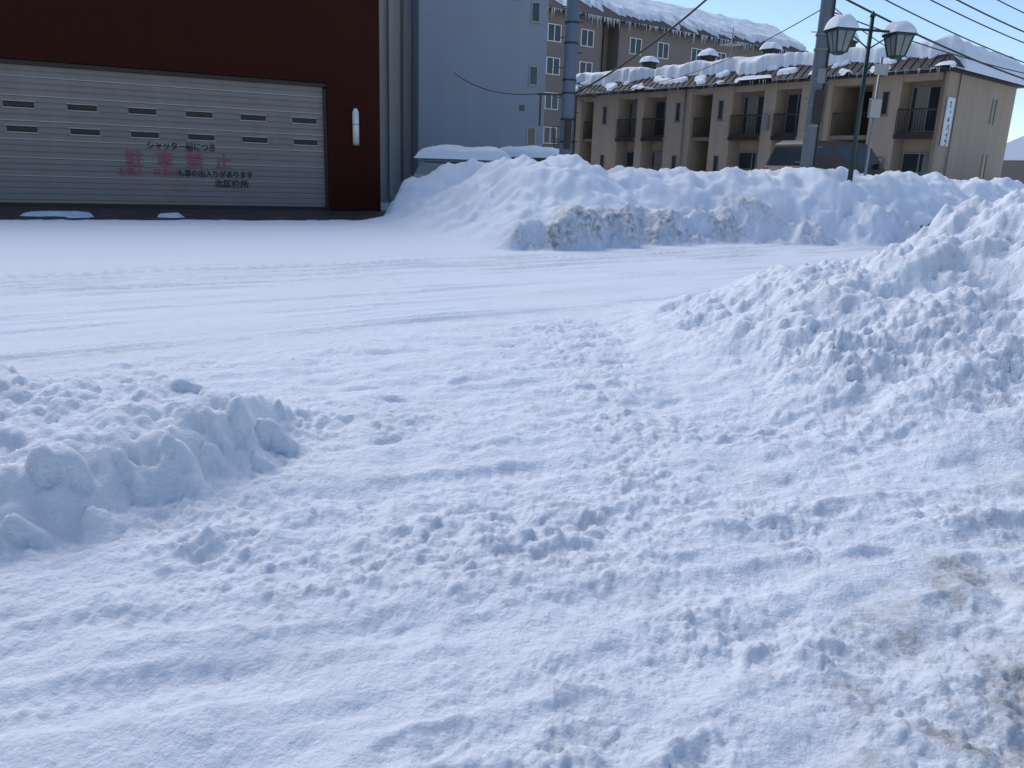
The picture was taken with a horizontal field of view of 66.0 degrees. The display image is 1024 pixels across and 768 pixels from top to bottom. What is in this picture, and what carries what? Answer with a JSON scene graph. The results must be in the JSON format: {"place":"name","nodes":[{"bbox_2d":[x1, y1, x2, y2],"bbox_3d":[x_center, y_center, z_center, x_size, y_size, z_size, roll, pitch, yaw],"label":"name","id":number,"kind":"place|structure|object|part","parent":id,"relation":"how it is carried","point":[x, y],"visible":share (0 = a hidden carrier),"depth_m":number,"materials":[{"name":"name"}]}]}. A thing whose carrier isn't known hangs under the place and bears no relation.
{"place":"outdoors","nodes":[
{"label":"outdoors","id":0,"kind":"place"},
{"bbox_2d":[0,206,386,220],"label":"paving","id":1,"kind":"structure","parent":0,"point":[97,213],"depth_m":25.03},
{"bbox_2d":[0,202,325,209],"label":"bottom rail","id":2,"kind":"object","parent":1,"relation":"on","point":[154,206],"visible":0.89,"depth_m":27.32,"materials":[{"name":"grey metal"}]},
{"bbox_2d":[0,154,1023,767],"bbox_3d":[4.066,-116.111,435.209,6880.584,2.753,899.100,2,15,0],"label":"snow ground","id":3,"kind":"structure","parent":0,"point":[566,460],"depth_m":3.84,"materials":[{"name":"white snow"}]},
{"bbox_2d":[0,0,380,210],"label":"walls","id":4,"kind":"structure","parent":3,"relation":"on","point":[333,45],"depth_m":27.03,"materials":[{"name":"red metal"}]},
{"bbox_2d":[0,58,328,209],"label":"shutter frame","id":5,"kind":"object","parent":4,"relation":"attached to","point":[113,69],"visible":0.78,"depth_m":26.91,"materials":[{"name":"grey metal"}]},
{"bbox_2d":[0,58,325,206],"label":"shutter","id":6,"kind":"object","parent":5,"relation":"in","point":[43,189],"visible":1,"depth_m":26.84,"materials":[{"name":"metal"}]},
{"bbox_2d":[126,150,143,165],"bbox_3d":[-12.792,-7.649,26.695,0.550,0.545,0.009,-5,16,-24],"label":"lettering","id":7,"kind":"object","parent":6,"relation":"attached to","point":[130,156],"visible":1,"depth_m":26.68,"materials":[{"name":"red paint"}]},
{"bbox_2d":[119,167,176,175],"bbox_3d":[-12.457,-7.254,26.967,1.844,0.257,0.008,-5,16,-24],"label":"lettering","id":8,"kind":"object","parent":6,"relation":"attached to","point":[128,170],"visible":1,"depth_m":26.94,"materials":[{"name":"red paint"}]},
{"bbox_2d":[3,100,316,144],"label":"ventilation slots","id":9,"kind":"object","parent":6,"relation":"in","point":[140,111],"visible":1,"depth_m":26.61,"materials":[{"name":"grey metal"}]},
{"bbox_2d":[1,99,318,145],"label":"slot rims","id":10,"kind":"object","parent":6,"relation":"attached to","point":[153,131],"visible":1,"depth_m":26.61,"materials":[{"name":"metal"}]},
{"bbox_2d":[0,74,324,183],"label":"shutter ribs","id":11,"kind":"object","parent":6,"relation":"attached to","point":[156,127],"visible":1,"depth_m":26.74,"materials":[{"name":"grey metal"}]},
{"bbox_2d":[156,151,173,167],"bbox_3d":[-11.928,-7.721,27.086,0.533,0.547,0.008,-5,16,-24],"label":"lettering","id":12,"kind":"object","parent":6,"relation":"attached to","point":[165,158],"visible":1,"depth_m":27.08,"materials":[{"name":"red paint"}]},
{"bbox_2d":[147,141,214,151],"bbox_3d":[-11.401,-8.199,27.201,2.171,0.286,0.010,-5,16,-24],"label":"lettering","id":13,"kind":"object","parent":6,"relation":"attached to","point":[189,148],"visible":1,"depth_m":27.29,"materials":[{"name":"black paint"}]},
{"bbox_2d":[178,169,252,177],"bbox_3d":[-10.467,-7.427,27.866,2.495,0.262,0.008,-5,16,-24],"label":"lettering","id":14,"kind":"object","parent":6,"relation":"attached to","point":[187,171],"visible":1,"depth_m":27.77,"materials":[{"name":"black paint"}]},
{"bbox_2d":[215,179,248,187],"bbox_3d":[-10.012,-7.153,28.161,1.150,0.282,0.010,-5,16,-24],"label":"lettering","id":15,"kind":"object","parent":6,"relation":"attached to","point":[233,183],"visible":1,"depth_m":28.14,"materials":[{"name":"black paint"}]},
{"bbox_2d":[186,152,202,167],"bbox_3d":[-11.067,-7.796,27.475,0.554,0.547,0.009,-5,16,-24],"label":"lettering","id":16,"kind":"object","parent":5,"relation":"attached to","point":[197,157],"visible":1,"depth_m":27.47,"materials":[{"name":"red paint"}]},
{"bbox_2d":[216,153,231,168],"bbox_3d":[-10.203,-7.883,27.862,0.534,0.515,0.009,-5,16,-24],"label":"lettering","id":17,"kind":"object","parent":5,"relation":"attached to","point":[224,160],"visible":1,"depth_m":27.88,"materials":[{"name":"red paint"}]},
{"bbox_2d":[352,108,358,142],"bbox_3d":[-5.765,-9.517,29.082,0.240,1.230,0.240,-5,16,-24],"label":"wall light","id":18,"kind":"object","parent":4,"relation":"attached to","point":[355,116],"visible":1,"depth_m":28.99,"materials":[{"name":"white paint"}]},
{"bbox_2d":[410,144,511,177],"bbox_3d":[-1.272,-7.959,30.181,5.000,2.256,2.040,4,15,6],"label":"parked car","id":19,"kind":"object","parent":3,"relation":"on","point":[433,158],"visible":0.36,"depth_m":29.41,"materials":[{"name":"silver metal"}]},
{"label":"windows","id":20,"kind":"part","parent":19,"relation":"part of","materials":[{"name":"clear glass"}]},
{"bbox_2d":[379,0,548,202],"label":"grey apartment block","id":21,"kind":"structure","parent":3,"relation":"on","point":[428,49],"depth_m":40.55,"materials":[{"name":"paint"}]},
{"bbox_2d":[519,3,538,144],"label":"window glass","id":22,"kind":"structure","parent":21,"relation":"in","point":[535,12],"depth_m":41.89,"materials":[{"name":"grey glass"}]},
{"bbox_2d":[525,1,540,145],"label":"window frames","id":23,"kind":"structure","parent":21,"relation":"in","point":[532,1],"depth_m":41.79,"materials":[{"name":"metal"}]},
{"bbox_2d":[499,145,558,161],"bbox_3d":[1.305,-8.682,32.448,4.600,2.152,2.040,6,15,14],"label":"parked car","id":24,"kind":"object","parent":3,"relation":"on","point":[537,153],"visible":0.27,"depth_m":31.67,"materials":[{"name":"grey paint"}]},
{"bbox_2d":[553,126,559,147],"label":"outside stair","id":25,"kind":"object","parent":3,"relation":"on","point":[554,142],"visible":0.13,"depth_m":51.18,"materials":[{"name":"grey metal"}]},
{"bbox_2d":[538,0,596,155],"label":"utility pole","id":26,"kind":"object","parent":3,"relation":"on","point":[567,126],"visible":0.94,"depth_m":25.22,"materials":[{"name":"grey concrete"}]},
{"bbox_2d":[454,0,1023,101],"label":"overhead wires","id":27,"kind":"object","parent":26,"relation":"attached to","point":[850,1],"visible":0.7,"depth_m":26.69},
{"bbox_2d":[543,0,807,154],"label":"brown apartment block","id":28,"kind":"structure","parent":3,"relation":"on","point":[613,34],"depth_m":71.56,"materials":[{"name":"paint"}]},
{"bbox_2d":[544,24,724,142],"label":"window glass","id":29,"kind":"structure","parent":28,"relation":"in","point":[551,27],"depth_m":68.08,"materials":[{"name":"grey glass"}]},
{"bbox_2d":[543,23,725,143],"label":"window frames","id":30,"kind":"structure","parent":28,"relation":"in","point":[548,23],"depth_m":68.06,"materials":[{"name":"white paint"}]},
{"bbox_2d":[574,71,1016,180],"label":"walls","id":31,"kind":"structure","parent":3,"relation":"on","point":[976,135],"depth_m":39.35,"materials":[{"name":"beige paint"}]},
{"bbox_2d":[582,134,932,142],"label":"balcony slabs","id":32,"kind":"structure","parent":31,"relation":"attached to","point":[849,138],"depth_m":38.96,"materials":[{"name":"beige concrete"}]},
{"bbox_2d":[583,108,936,140],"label":"railings","id":33,"kind":"object","parent":32,"relation":"on","point":[744,137],"visible":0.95,"depth_m":40.07,"materials":[{"name":"black metal"}]},
{"bbox_2d":[626,85,940,173],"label":"window frames","id":34,"kind":"structure","parent":31,"relation":"attached to","point":[916,172],"depth_m":40.58,"materials":[{"name":"black metal"}]},
{"bbox_2d":[630,87,929,175],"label":"curtains","id":35,"kind":"object","parent":34,"relation":"attached to","point":[922,95],"visible":0.28,"depth_m":41.67,"materials":[{"name":"grey fabric"}]},
{"bbox_2d":[627,87,940,175],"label":"window glass","id":36,"kind":"object","parent":34,"relation":"in","point":[910,162],"visible":0.27,"depth_m":40.30,"materials":[{"name":"black glass"}]},
{"bbox_2d":[600,90,997,178],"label":"slit frames","id":37,"kind":"structure","parent":31,"relation":"attached to","point":[722,120],"depth_m":42.37,"materials":[{"name":"black metal"}]},
{"bbox_2d":[600,92,996,177],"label":"slit windows","id":38,"kind":"structure","parent":37,"relation":"in","point":[885,102],"depth_m":42.33,"materials":[{"name":"black glass"}]},
{"bbox_2d":[575,67,1023,97],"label":"eaves","id":39,"kind":"object","parent":31,"relation":"on","point":[972,74],"visible":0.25,"depth_m":37.52,"materials":[{"name":"brown metal"}]},
{"bbox_2d":[575,54,964,93],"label":"mansard roof","id":40,"kind":"structure","parent":39,"relation":"on","point":[901,62],"depth_m":38.53,"materials":[{"name":"tile"}]},
{"bbox_2d":[641,61,657,68],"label":"chimney","id":41,"kind":"object","parent":40,"relation":"on","point":[650,64],"visible":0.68,"depth_m":48.34,"materials":[{"name":"metal"}]},
{"bbox_2d":[699,55,716,61],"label":"chimney","id":42,"kind":"object","parent":40,"relation":"on","point":[710,58],"visible":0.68,"depth_m":45.08,"materials":[{"name":"metal"}]},
{"bbox_2d":[720,27,746,56],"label":"tv antenna","id":43,"kind":"object","parent":40,"relation":"on","point":[732,33],"visible":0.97,"depth_m":43.90,"materials":[{"name":"metal"}]},
{"bbox_2d":[578,53,949,92],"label":"roof battens","id":44,"kind":"object","parent":40,"relation":"on","point":[764,72],"visible":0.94,"depth_m":40.05,"materials":[{"name":"tile"}]},
{"bbox_2d":[580,66,952,98],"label":"icicles","id":45,"kind":"object","parent":40,"relation":"hanging from","point":[857,73],"visible":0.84,"depth_m":38.99,"materials":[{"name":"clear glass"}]},
{"bbox_2d":[761,48,780,54],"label":"chimney","id":46,"kind":"object","parent":40,"relation":"on","point":[771,50],"visible":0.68,"depth_m":42.07,"materials":[{"name":"metal"}]},
{"bbox_2d":[575,35,1023,94],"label":"roof snow","id":47,"kind":"structure","parent":40,"relation":"on","point":[741,65],"depth_m":39.07,"materials":[{"name":"white snow"}]},
{"bbox_2d":[850,40,857,47],"bbox_3d":[16.615,-16.410,39.226,0.720,1.180,0.720,-10,19,-39],"label":"chimney","id":48,"kind":"object","parent":40,"relation":"on","point":[853,43],"visible":0.14,"depth_m":38.89,"materials":[{"name":"metal"}]},
{"bbox_2d":[679,71,962,175],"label":"downpipes","id":49,"kind":"object","parent":31,"relation":"attached to","point":[936,125],"visible":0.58,"depth_m":34.63,"materials":[{"name":"metal"}]},
{"bbox_2d":[760,115,883,165],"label":"meter boxes","id":50,"kind":"object","parent":31,"relation":"attached to","point":[765,122],"visible":0.68,"depth_m":40.22,"materials":[{"name":"metal"}]},
{"bbox_2d":[858,92,872,143],"bbox_3d":[12.676,-13.251,45.708,0.040,6.180,19.000,-10,19,-39],"label":"stairwell back","id":51,"kind":"object","parent":31,"relation":"attached to","point":[867,96],"depth_m":39.44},
{"bbox_2d":[940,97,955,146],"bbox_3d":[18.858,-11.335,34.113,0.650,2.000,0.080,-10,19,-39],"label":"sign board","id":52,"kind":"object","parent":31,"relation":"attached to","point":[948,114],"visible":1,"depth_m":34.03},
{"bbox_2d":[795,0,835,167],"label":"utility pole","id":53,"kind":"object","parent":3,"relation":"on","point":[815,104],"visible":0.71,"depth_m":22.87,"materials":[{"name":"concrete"}]},
{"bbox_2d":[762,140,885,175],"bbox_3d":[10.527,-6.936,25.986,4.550,1.949,2.040,-5,16,-24],"label":"parked minivan","id":54,"kind":"object","parent":3,"relation":"on","point":[829,155],"visible":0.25,"depth_m":25.04,"materials":[{"name":"brown paint"}]},
{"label":"windows","id":55,"kind":"part","parent":54,"relation":"part of","materials":[{"name":"black glass"}]},
{"bbox_2d":[823,11,916,181],"bbox_3d":[9.550,-6.975,21.854,2.440,6.200,0.680,-1,15,-12],"label":"street lamp","id":56,"kind":"object","parent":3,"relation":"on","point":[839,30],"visible":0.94,"depth_m":21.18,"materials":[{"name":"metal"}]},
{"bbox_2d":[863,57,888,175],"bbox_3d":[10.805,-7.085,23.878,0.440,5.250,0.130,-1,15,-10],"label":"sign post","id":57,"kind":"object","parent":3,"relation":"on","point":[875,103],"visible":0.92,"depth_m":23.50,"materials":[{"name":"metal"}]},
{"bbox_2d":[1000,160,1023,183],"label":"walls","id":58,"kind":"structure","parent":3,"relation":"on","point":[1013,169],"depth_m":62.90,"materials":[{"name":"grey paint"}]},
{"bbox_2d":[1004,136,1023,159],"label":"snow roof","id":59,"kind":"structure","parent":58,"relation":"on","point":[1014,150],"depth_m":62.08,"materials":[{"name":"white snow"}]},
{"bbox_2d":[640,56,659,62],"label":"chimney snow","id":60,"kind":"structure","parent":0,"point":[649,58],"depth_m":48.21,"materials":[{"name":"white snow"}]},
{"bbox_2d":[697,48,718,56],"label":"chimney snow","id":61,"kind":"structure","parent":0,"point":[710,51],"depth_m":45.01,"materials":[{"name":"white snow"}]},
{"bbox_2d":[759,42,782,49],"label":"chimney snow","id":62,"kind":"structure","parent":0,"point":[768,45],"depth_m":41.95,"materials":[{"name":"white snow"}]},
{"bbox_2d":[651,0,1023,142],"label":"sky","id":63,"kind":"structure","parent":0,"point":[782,14],"materials":[{"name":"blue"}]}
]}

